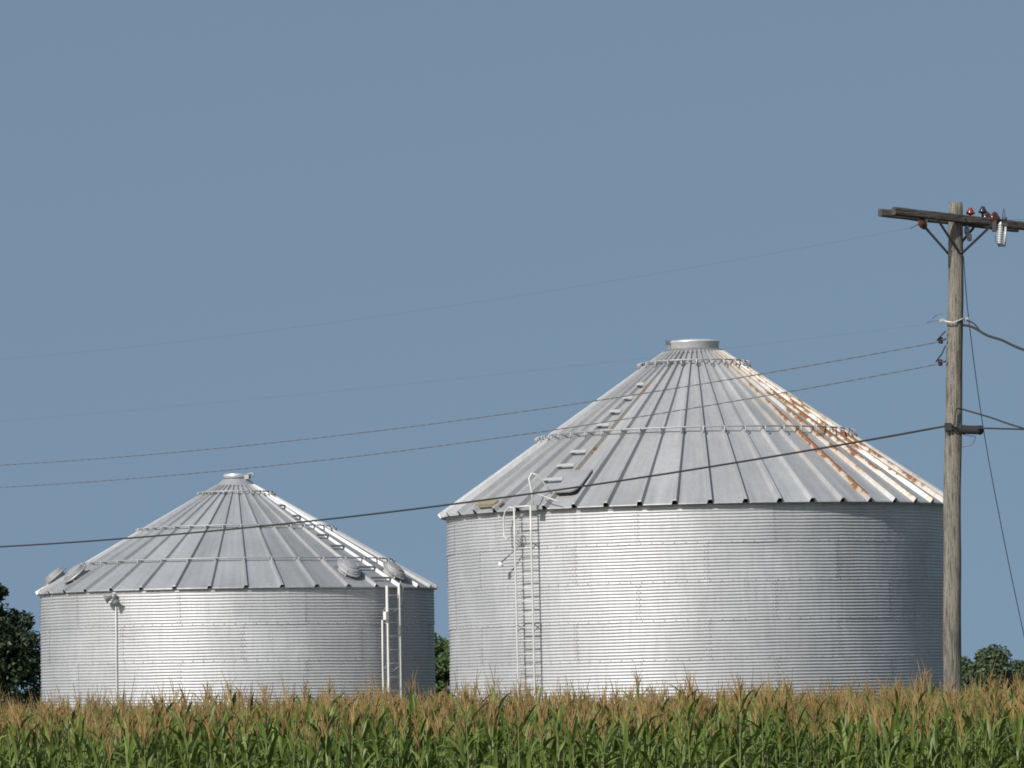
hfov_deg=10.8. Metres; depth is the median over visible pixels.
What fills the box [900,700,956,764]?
corn plant
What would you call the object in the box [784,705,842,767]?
corn plant
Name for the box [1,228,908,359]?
power line
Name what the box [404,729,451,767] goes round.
corn plant
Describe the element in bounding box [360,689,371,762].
corn plant
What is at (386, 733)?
corn plant
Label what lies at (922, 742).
corn plant
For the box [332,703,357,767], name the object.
corn plant
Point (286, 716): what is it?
corn plant
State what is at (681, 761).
corn plant
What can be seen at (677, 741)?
corn plant
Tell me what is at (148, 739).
corn plant
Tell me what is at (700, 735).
corn plant
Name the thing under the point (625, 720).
corn plant
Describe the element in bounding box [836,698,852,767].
corn plant
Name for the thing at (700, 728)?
corn plant
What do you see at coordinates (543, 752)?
corn plant
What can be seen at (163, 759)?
corn plant
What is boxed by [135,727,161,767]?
corn plant
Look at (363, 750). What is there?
corn plant
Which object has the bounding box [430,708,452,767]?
corn plant
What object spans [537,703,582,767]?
corn plant
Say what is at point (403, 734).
corn plant
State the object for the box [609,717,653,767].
corn plant
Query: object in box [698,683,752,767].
corn plant
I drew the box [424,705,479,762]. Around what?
corn plant
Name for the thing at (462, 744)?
corn plant
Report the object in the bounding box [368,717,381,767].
corn plant
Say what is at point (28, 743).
corn plant
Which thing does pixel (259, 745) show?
corn plant
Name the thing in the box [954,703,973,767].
corn plant
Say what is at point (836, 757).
corn plant
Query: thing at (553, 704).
corn plant
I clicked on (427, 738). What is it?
corn plant
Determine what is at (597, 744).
corn plant
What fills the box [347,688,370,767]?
corn plant
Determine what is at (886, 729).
corn plant
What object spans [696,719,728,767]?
corn plant
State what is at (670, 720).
corn plant
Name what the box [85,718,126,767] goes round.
corn plant
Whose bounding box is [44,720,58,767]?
corn plant
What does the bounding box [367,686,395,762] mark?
corn plant
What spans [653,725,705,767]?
corn plant
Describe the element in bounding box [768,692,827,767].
corn plant
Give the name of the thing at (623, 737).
corn plant
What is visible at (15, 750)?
corn plant
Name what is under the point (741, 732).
corn plant
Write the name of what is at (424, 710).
corn plant
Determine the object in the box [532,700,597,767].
corn plant
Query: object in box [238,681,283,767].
corn plant
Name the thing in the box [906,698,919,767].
corn plant
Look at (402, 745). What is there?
corn plant
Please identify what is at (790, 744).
corn plant
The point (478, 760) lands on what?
corn plant
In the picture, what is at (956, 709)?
corn plant
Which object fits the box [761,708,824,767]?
corn plant
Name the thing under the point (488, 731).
corn plant
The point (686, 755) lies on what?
corn plant
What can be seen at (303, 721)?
corn plant
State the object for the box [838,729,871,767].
corn plant
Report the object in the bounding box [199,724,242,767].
corn plant
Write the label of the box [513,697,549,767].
corn plant
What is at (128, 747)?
corn plant
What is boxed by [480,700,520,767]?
corn plant
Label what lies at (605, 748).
corn plant
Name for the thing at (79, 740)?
corn plant
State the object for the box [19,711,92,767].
corn plant
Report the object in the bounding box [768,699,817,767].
corn plant
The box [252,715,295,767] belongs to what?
corn plant
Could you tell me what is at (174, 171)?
sky
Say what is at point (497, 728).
corn plant
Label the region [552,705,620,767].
corn plant
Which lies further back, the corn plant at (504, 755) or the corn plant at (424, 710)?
the corn plant at (424, 710)
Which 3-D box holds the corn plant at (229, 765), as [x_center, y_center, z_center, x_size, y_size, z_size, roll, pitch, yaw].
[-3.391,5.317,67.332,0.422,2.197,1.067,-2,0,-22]
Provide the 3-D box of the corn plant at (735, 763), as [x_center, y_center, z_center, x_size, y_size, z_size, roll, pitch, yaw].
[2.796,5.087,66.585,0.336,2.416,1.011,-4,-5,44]
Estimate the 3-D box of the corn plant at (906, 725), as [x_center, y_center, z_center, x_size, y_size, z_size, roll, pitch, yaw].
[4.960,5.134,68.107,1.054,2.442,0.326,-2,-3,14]
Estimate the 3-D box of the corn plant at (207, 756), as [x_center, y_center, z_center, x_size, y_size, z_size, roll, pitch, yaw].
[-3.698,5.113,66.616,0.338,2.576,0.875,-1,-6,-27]
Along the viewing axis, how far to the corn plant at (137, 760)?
67.16 m
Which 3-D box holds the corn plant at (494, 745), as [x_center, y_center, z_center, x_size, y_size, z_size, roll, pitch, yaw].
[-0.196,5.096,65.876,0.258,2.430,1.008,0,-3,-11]
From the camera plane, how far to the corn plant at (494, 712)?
67.20 m
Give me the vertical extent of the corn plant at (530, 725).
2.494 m
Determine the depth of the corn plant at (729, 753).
67.31 m
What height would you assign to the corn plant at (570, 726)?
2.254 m
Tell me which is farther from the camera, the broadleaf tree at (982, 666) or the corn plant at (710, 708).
the broadleaf tree at (982, 666)
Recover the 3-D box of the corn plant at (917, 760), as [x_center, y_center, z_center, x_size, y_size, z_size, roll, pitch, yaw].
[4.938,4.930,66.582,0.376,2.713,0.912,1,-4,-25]
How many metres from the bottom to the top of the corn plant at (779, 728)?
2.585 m
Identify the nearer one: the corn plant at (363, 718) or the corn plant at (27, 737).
the corn plant at (27, 737)
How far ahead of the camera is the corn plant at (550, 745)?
67.35 m
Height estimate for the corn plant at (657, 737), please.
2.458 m
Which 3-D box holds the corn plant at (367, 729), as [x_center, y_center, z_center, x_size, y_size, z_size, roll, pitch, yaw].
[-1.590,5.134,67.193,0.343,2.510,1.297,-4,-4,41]
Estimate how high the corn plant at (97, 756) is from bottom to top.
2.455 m
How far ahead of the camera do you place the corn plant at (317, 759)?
65.78 m
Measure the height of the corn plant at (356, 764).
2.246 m
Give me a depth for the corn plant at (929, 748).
65.73 m
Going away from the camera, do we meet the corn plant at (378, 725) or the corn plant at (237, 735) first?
the corn plant at (378, 725)
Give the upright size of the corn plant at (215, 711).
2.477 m
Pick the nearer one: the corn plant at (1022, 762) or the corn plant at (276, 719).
the corn plant at (1022, 762)
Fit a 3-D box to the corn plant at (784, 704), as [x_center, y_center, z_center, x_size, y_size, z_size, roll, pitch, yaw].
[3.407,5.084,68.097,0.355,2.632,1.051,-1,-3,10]
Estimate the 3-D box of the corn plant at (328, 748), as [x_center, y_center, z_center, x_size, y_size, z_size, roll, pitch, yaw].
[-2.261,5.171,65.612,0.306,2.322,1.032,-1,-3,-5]
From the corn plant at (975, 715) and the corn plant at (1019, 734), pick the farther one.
the corn plant at (975, 715)
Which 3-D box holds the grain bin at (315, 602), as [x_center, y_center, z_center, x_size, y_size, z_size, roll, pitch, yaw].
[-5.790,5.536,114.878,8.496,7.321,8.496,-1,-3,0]
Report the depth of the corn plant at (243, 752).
65.91 m
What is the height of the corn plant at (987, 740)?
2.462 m
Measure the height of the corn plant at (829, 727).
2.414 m
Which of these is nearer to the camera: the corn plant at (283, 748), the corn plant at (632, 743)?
the corn plant at (632, 743)
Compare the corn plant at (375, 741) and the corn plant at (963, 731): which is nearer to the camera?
the corn plant at (375, 741)
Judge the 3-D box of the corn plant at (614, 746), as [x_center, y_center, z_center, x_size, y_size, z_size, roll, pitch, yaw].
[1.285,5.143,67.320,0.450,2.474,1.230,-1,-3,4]
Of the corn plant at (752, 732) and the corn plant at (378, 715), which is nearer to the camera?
the corn plant at (378, 715)
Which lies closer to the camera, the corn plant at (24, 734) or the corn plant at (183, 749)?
the corn plant at (183, 749)
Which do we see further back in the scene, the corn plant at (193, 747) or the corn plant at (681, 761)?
the corn plant at (193, 747)
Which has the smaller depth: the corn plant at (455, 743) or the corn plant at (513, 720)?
the corn plant at (455, 743)
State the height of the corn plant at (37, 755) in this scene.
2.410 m
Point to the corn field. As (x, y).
(306, 704)
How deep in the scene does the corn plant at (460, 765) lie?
66.57 m
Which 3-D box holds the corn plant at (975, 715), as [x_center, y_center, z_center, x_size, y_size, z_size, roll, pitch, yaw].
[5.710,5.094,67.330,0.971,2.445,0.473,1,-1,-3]
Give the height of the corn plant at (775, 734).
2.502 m
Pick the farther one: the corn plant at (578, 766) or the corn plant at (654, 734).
the corn plant at (578, 766)
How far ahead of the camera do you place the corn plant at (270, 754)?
66.61 m
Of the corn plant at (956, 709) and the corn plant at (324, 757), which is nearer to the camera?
the corn plant at (956, 709)
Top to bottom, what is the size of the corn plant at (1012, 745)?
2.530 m
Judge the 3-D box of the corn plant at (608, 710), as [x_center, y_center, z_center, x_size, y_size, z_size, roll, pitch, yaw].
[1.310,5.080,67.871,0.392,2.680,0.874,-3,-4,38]
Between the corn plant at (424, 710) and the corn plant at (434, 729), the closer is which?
the corn plant at (434, 729)
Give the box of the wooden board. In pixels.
[474,500,502,507]
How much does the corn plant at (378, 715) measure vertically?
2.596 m
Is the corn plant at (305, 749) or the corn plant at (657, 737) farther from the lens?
the corn plant at (657, 737)
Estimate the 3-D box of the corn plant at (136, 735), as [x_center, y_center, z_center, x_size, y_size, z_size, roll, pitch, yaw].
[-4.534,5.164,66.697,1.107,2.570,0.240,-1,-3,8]
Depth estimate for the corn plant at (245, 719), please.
67.38 m
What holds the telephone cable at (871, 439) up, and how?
attached to the utility pole
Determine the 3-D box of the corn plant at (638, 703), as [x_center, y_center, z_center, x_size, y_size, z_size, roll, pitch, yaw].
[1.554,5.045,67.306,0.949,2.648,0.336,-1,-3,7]
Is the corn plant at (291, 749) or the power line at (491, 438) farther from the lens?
the power line at (491, 438)
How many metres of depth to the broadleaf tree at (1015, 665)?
244.38 m
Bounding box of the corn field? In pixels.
[0,658,1023,767]
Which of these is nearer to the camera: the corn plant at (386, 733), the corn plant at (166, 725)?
the corn plant at (166, 725)
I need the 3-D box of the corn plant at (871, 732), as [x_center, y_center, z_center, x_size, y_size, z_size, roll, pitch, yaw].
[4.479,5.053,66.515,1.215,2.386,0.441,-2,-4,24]
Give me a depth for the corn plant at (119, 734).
68.09 m
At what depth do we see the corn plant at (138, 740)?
66.56 m
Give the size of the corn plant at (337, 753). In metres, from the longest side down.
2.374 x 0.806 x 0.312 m
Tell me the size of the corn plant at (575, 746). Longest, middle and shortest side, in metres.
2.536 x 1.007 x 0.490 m
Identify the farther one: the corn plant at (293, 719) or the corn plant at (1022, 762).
the corn plant at (293, 719)
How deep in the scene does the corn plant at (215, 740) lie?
65.77 m
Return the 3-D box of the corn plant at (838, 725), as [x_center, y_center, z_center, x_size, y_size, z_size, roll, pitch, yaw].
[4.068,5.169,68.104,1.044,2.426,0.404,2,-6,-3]
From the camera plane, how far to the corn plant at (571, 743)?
65.82 m
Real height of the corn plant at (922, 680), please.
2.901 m
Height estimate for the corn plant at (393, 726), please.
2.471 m
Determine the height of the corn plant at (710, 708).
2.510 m
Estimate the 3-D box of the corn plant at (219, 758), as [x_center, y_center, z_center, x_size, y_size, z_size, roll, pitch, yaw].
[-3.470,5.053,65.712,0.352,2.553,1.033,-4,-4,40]
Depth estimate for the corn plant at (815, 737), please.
67.32 m
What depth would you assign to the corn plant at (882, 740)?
68.00 m
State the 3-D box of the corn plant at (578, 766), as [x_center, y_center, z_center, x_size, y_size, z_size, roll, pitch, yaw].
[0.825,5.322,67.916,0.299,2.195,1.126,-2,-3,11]
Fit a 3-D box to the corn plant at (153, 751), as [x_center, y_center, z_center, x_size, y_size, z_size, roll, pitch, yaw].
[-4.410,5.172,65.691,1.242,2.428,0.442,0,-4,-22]
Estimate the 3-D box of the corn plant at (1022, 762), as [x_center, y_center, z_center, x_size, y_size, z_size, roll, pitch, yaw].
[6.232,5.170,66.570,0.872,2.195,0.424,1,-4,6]
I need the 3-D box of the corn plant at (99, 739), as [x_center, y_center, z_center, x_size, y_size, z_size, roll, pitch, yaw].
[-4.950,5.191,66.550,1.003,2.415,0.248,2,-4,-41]
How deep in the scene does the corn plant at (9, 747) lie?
66.00 m
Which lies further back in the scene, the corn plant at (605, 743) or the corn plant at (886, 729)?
the corn plant at (886, 729)
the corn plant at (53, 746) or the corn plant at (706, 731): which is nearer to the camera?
the corn plant at (53, 746)
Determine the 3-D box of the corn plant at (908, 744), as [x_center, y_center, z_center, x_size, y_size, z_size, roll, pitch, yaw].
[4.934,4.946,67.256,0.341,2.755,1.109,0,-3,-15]
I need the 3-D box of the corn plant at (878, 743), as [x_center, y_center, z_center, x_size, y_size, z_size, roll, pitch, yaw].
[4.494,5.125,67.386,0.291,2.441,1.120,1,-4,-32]
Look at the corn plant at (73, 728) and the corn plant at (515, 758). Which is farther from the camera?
the corn plant at (73, 728)
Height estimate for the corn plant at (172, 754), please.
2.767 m
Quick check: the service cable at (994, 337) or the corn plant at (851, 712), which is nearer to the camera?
the corn plant at (851, 712)
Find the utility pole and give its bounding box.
[878,202,1023,706]
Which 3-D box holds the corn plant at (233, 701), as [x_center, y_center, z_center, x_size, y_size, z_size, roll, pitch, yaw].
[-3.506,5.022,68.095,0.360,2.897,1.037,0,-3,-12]
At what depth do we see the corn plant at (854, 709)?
66.65 m
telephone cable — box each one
[0,425,944,547]
[952,425,1023,446]
[961,408,1023,428]
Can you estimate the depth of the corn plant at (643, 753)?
65.97 m
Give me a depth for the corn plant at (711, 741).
65.72 m
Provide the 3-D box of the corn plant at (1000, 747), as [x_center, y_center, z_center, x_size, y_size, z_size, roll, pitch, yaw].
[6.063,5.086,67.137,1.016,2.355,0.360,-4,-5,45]
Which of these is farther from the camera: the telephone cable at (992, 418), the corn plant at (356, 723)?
the telephone cable at (992, 418)
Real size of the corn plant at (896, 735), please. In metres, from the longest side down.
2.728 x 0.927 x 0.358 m
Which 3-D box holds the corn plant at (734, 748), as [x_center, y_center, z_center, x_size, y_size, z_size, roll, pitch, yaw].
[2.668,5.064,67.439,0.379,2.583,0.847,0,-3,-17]
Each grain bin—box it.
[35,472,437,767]
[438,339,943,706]
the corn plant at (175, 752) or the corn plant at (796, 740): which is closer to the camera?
the corn plant at (796, 740)
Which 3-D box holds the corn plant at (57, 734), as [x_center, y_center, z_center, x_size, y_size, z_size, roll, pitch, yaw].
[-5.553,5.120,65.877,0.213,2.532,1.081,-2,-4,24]
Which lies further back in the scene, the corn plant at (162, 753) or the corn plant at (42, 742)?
the corn plant at (42, 742)
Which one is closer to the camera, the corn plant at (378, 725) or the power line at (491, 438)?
the corn plant at (378, 725)
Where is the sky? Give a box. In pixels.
[0,0,1023,709]
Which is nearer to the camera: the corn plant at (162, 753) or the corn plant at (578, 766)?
the corn plant at (162, 753)
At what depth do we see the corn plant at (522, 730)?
67.99 m
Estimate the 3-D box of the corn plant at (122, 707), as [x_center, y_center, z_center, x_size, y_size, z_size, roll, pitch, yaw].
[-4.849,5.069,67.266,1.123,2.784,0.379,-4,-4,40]
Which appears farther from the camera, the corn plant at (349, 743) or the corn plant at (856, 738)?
the corn plant at (349, 743)
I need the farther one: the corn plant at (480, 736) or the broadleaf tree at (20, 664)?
the broadleaf tree at (20, 664)
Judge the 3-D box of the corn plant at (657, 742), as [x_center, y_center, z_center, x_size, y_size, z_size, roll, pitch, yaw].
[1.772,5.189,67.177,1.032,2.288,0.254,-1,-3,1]
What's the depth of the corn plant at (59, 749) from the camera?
68.11 m
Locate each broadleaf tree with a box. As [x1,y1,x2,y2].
[0,583,40,713]
[434,632,450,705]
[961,643,1016,695]
[1006,660,1023,685]
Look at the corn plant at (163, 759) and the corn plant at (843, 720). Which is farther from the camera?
the corn plant at (163, 759)
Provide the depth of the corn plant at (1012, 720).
67.33 m
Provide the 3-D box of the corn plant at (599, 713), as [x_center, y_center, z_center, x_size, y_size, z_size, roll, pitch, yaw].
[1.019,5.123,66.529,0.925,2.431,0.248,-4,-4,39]
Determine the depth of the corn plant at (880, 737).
65.87 m
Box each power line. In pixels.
[0,342,937,465]
[0,364,937,487]
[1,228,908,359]
[4,322,938,420]
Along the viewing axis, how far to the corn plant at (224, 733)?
66.72 m
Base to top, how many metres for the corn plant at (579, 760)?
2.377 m
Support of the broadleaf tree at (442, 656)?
on the ground
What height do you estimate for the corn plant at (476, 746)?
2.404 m
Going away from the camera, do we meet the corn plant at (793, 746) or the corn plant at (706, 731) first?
the corn plant at (793, 746)
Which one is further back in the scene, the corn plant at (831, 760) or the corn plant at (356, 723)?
the corn plant at (831, 760)
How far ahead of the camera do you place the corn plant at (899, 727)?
66.61 m
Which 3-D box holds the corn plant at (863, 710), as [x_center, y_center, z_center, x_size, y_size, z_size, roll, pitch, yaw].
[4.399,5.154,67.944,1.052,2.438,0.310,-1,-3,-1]
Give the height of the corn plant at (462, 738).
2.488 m
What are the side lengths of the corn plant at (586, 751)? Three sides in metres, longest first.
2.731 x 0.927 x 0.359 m
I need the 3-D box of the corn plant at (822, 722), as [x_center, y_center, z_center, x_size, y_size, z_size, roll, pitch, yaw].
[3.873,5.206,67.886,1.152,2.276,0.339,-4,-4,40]
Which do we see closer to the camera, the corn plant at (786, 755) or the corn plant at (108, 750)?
the corn plant at (108, 750)
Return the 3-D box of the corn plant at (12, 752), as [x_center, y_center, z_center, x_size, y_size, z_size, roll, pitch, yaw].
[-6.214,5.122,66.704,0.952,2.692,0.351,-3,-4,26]
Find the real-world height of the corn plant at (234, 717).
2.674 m
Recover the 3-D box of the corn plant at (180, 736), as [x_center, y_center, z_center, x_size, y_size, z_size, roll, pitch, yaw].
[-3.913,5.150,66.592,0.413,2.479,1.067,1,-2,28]
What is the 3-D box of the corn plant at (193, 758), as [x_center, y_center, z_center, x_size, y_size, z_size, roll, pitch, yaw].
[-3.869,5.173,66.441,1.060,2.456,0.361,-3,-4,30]
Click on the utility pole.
(955, 219)
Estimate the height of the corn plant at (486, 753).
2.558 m
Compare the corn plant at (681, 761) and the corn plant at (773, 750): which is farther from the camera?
the corn plant at (773, 750)
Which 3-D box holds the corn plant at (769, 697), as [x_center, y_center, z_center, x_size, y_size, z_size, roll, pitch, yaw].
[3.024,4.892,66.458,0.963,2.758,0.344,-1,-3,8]
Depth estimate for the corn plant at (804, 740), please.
68.01 m
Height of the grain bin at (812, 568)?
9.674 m
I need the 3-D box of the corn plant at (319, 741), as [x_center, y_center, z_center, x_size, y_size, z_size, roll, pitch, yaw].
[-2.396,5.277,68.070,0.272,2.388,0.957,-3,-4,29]
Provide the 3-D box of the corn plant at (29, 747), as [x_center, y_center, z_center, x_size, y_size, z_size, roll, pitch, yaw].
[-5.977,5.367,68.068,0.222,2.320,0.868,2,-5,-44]
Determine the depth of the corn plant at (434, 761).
67.28 m
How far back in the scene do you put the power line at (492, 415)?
89.38 m
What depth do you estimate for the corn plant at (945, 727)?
68.01 m
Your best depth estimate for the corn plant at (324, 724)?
68.18 m
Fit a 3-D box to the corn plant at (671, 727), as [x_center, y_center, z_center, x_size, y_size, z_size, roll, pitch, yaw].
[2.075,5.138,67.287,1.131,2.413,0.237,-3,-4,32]
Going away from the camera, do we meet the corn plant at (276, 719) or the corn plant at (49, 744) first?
the corn plant at (49, 744)
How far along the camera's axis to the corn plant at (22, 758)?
66.53 m
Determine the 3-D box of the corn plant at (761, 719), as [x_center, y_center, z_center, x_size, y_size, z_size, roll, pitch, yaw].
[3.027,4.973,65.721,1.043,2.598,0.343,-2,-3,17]
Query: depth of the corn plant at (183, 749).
66.06 m
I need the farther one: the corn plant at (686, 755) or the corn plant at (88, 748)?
the corn plant at (686, 755)
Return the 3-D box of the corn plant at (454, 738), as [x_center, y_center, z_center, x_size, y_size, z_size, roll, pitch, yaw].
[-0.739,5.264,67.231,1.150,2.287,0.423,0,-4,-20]
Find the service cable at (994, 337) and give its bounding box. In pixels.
[962,324,1023,350]
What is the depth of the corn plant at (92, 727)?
68.01 m
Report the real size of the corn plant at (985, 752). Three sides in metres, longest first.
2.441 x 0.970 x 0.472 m
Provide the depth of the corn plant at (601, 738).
67.99 m
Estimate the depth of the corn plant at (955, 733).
67.19 m
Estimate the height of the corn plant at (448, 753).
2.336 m
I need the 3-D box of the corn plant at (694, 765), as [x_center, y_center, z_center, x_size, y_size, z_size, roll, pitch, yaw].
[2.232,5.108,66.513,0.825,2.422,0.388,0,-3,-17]
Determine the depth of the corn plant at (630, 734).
67.40 m
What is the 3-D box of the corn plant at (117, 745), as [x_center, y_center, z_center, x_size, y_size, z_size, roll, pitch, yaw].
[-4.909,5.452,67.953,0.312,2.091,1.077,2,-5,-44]
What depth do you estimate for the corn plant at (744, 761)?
65.92 m
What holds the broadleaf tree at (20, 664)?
on the ground
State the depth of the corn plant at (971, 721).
67.84 m
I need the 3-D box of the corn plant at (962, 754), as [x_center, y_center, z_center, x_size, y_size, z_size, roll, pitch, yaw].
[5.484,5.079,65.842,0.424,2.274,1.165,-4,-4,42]
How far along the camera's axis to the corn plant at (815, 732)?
66.48 m
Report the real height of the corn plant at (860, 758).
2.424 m
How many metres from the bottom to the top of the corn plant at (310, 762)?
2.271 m
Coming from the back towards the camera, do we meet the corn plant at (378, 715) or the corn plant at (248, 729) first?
the corn plant at (248, 729)
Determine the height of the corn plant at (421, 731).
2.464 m
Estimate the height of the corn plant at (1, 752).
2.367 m
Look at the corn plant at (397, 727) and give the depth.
67.90 m
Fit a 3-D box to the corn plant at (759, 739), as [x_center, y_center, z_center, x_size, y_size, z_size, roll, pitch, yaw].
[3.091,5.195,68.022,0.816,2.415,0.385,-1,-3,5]
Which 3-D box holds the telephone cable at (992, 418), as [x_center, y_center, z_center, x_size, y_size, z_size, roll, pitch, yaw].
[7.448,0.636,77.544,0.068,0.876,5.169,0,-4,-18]
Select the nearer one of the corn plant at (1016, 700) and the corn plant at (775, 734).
the corn plant at (775, 734)
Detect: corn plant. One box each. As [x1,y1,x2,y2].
[0,691,32,767]
[0,701,25,767]
[0,710,16,767]
[0,721,6,767]
[6,705,42,767]
[14,728,31,767]
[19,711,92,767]
[20,724,33,767]
[21,718,29,767]
[22,720,44,767]
[24,715,64,764]
[25,715,77,767]
[27,716,45,767]
[34,699,66,767]
[37,726,88,767]
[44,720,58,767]
[45,694,108,767]
[50,702,74,767]
[61,688,94,767]
[62,716,87,767]
[64,707,115,767]
[69,710,116,767]
[73,685,85,767]
[73,719,107,766]
[75,721,114,767]
[84,721,114,767]
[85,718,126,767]
[91,709,124,767]
[98,737,135,767]
[101,701,157,767]
[106,682,138,767]
[108,708,163,767]
[108,721,150,766]
[109,716,156,767]
[110,737,125,767]
[119,713,135,767]
[120,711,175,767]
[125,737,168,767]
[129,721,173,767]
[135,724,172,767]
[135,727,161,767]
[137,704,159,766]
[147,708,181,767]
[152,709,169,767]
[152,715,194,767]
[155,709,181,767]
[159,686,214,767]
[160,693,184,767]
[163,710,207,765]
[168,713,204,767]
[169,685,200,767]
[171,713,231,767]
[172,704,212,767]
[178,718,205,767]
[193,681,227,767]
[196,707,240,767]
[198,697,213,767]
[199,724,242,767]
[200,714,255,767]
[201,691,240,767]
[203,691,267,767]
[205,717,242,767]
[210,697,255,767]
[211,684,275,767]
[213,670,240,762]
[224,725,236,767]
[225,718,256,765]
[226,709,277,767]
[229,711,265,763]
[235,715,264,767]
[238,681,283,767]
[238,707,307,767]
[251,710,265,767]
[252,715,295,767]
[268,703,282,767]
[271,706,288,767]
[272,700,300,767]
[277,688,301,767]
[279,682,310,767]
[284,727,325,767]
[285,724,312,767]
[297,671,345,767]
[297,712,313,766]
[302,696,328,767]
[305,722,315,767]
[308,730,333,767]
[311,715,333,756]
[313,713,339,767]
[314,709,339,764]
[314,718,332,767]
[319,702,330,740]
[331,687,390,767]
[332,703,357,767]
[332,709,343,767]
[340,721,358,767]
[345,690,394,767]
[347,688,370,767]
[351,731,363,767]
[354,700,397,767]
[357,694,401,767]
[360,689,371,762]
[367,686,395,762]
[367,693,400,767]
[368,702,394,767]
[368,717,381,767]
[369,689,386,767]
[377,704,422,767]
[380,703,451,767]
[381,691,410,766]
[381,705,442,767]
[381,711,419,767]
[383,707,399,767]
[388,713,432,766]
[391,682,435,767]
[397,714,458,767]
[399,698,443,765]
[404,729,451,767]
[408,713,446,767]
[408,718,455,767]
[420,711,456,767]
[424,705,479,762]
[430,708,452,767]
[430,721,445,767]
[434,719,482,767]
[435,677,496,767]
[436,714,452,767]
[438,699,475,767]
[445,682,484,767]
[445,709,484,765]
[452,710,501,767]
[457,701,484,767]
[474,705,484,767]
[475,693,531,767]
[476,697,516,765]
[478,693,501,766]
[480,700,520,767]
[481,707,502,767]
[485,705,501,767]
[489,690,520,764]
[494,688,536,760]
[497,673,566,767]
[498,694,534,767]
[508,725,523,767]
[510,698,563,767]
[511,722,544,767]
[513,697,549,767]
[514,706,533,767]
[516,706,563,766]
[521,700,539,767]
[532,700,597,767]
[534,684,556,767]
[534,714,556,767]
[536,721,547,767]
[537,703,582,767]
[543,683,571,767]
[543,719,595,767]
[551,695,576,767]
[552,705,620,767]
[564,699,608,767]
[565,681,619,767]
[568,694,619,767]
[569,729,580,767]
[573,713,628,767]
[576,711,597,767]
[577,717,619,767]
[580,688,607,767]
[580,704,618,767]
[586,718,614,767]
[594,712,610,767]
[602,683,632,767]
[604,699,619,767]
[605,678,638,767]
[605,704,646,767]
[607,699,652,767]
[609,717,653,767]
[617,700,673,767]
[619,709,649,767]
[620,687,661,765]
[629,707,678,767]
[630,699,671,767]
[635,702,668,767]
[635,719,693,767]
[646,702,704,767]
[651,683,676,757]
[651,711,676,767]
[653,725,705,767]
[654,703,701,766]
[660,701,729,767]
[660,715,705,767]
[661,724,694,766]
[666,684,710,767]
[669,663,727,767]
[669,686,693,767]
[676,678,736,767]
[677,709,728,767]
[682,693,736,767]
[683,703,728,766]
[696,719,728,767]
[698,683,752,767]
[710,672,767,767]
[712,717,759,767]
[720,673,788,767]
[720,679,784,767]
[722,673,770,767]
[722,688,739,767]
[724,703,774,767]
[727,701,781,767]
[738,698,795,767]
[739,689,792,767]
[742,693,804,767]
[747,712,771,767]
[748,697,800,767]
[761,689,800,767]
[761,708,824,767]
[766,709,818,767]
[766,716,808,767]
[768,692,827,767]
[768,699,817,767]
[777,685,786,761]
[781,702,807,767]
[783,711,831,764]
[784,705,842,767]
[785,716,826,767]
[789,702,870,767]
[790,685,840,767]
[790,709,834,767]
[802,692,835,767]
[804,711,848,767]
[808,702,874,767]
[818,678,870,763]
[824,690,881,767]
[824,709,842,767]
[825,689,864,767]
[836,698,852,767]
[836,708,869,767]
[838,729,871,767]
[839,704,857,767]
[847,699,869,767]
[847,699,902,767]
[848,709,921,767]
[849,701,915,767]
[851,701,888,767]
[856,691,893,767]
[868,676,911,767]
[872,699,920,767]
[875,708,903,765]
[878,700,913,767]
[890,671,911,767]
[891,678,927,767]
[893,677,935,767]
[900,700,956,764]
[904,660,944,764]
[904,715,944,767]
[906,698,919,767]
[918,706,941,767]
[924,701,971,767]
[926,688,982,767]
[928,690,948,767]
[930,702,947,767]
[934,685,960,767]
[941,712,974,766]
[948,682,997,767]
[948,697,1009,767]
[948,719,968,767]
[949,709,977,767]
[951,732,983,767]
[953,654,1023,767]
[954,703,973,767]
[965,686,1019,767]
[965,692,1014,767]
[967,692,1016,766]
[973,705,1019,767]
[974,699,1003,767]
[976,707,1016,767]
[980,683,1006,761]
[994,675,1023,762]
[994,697,1023,767]
[996,686,1023,755]
[997,728,1023,767]
[1003,689,1020,767]
[1005,694,1023,767]
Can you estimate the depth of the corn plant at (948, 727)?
67.47 m
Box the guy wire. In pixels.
[963,256,1023,634]
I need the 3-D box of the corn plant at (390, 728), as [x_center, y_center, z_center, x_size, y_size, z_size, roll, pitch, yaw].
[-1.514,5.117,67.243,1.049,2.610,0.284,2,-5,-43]
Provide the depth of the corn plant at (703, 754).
67.27 m
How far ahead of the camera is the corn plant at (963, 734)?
66.56 m
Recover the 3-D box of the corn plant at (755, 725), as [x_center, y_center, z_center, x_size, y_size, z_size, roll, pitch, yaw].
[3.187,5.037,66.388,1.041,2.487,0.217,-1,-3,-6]
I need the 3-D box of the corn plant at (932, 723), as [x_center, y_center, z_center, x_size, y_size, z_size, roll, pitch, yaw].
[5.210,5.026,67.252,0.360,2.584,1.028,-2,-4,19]
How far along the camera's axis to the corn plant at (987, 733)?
67.23 m
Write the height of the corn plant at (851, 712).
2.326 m
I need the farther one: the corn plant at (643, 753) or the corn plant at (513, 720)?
the corn plant at (513, 720)
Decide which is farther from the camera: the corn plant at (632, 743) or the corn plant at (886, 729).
the corn plant at (886, 729)
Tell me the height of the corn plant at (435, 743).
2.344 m
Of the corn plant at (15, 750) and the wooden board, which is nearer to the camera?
the corn plant at (15, 750)
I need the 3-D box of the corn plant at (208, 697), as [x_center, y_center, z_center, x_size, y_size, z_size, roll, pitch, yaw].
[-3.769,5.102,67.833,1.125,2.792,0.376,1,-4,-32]
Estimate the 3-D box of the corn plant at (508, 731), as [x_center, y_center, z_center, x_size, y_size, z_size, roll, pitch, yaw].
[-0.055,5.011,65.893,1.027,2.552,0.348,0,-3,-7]
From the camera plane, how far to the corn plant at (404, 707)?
66.63 m

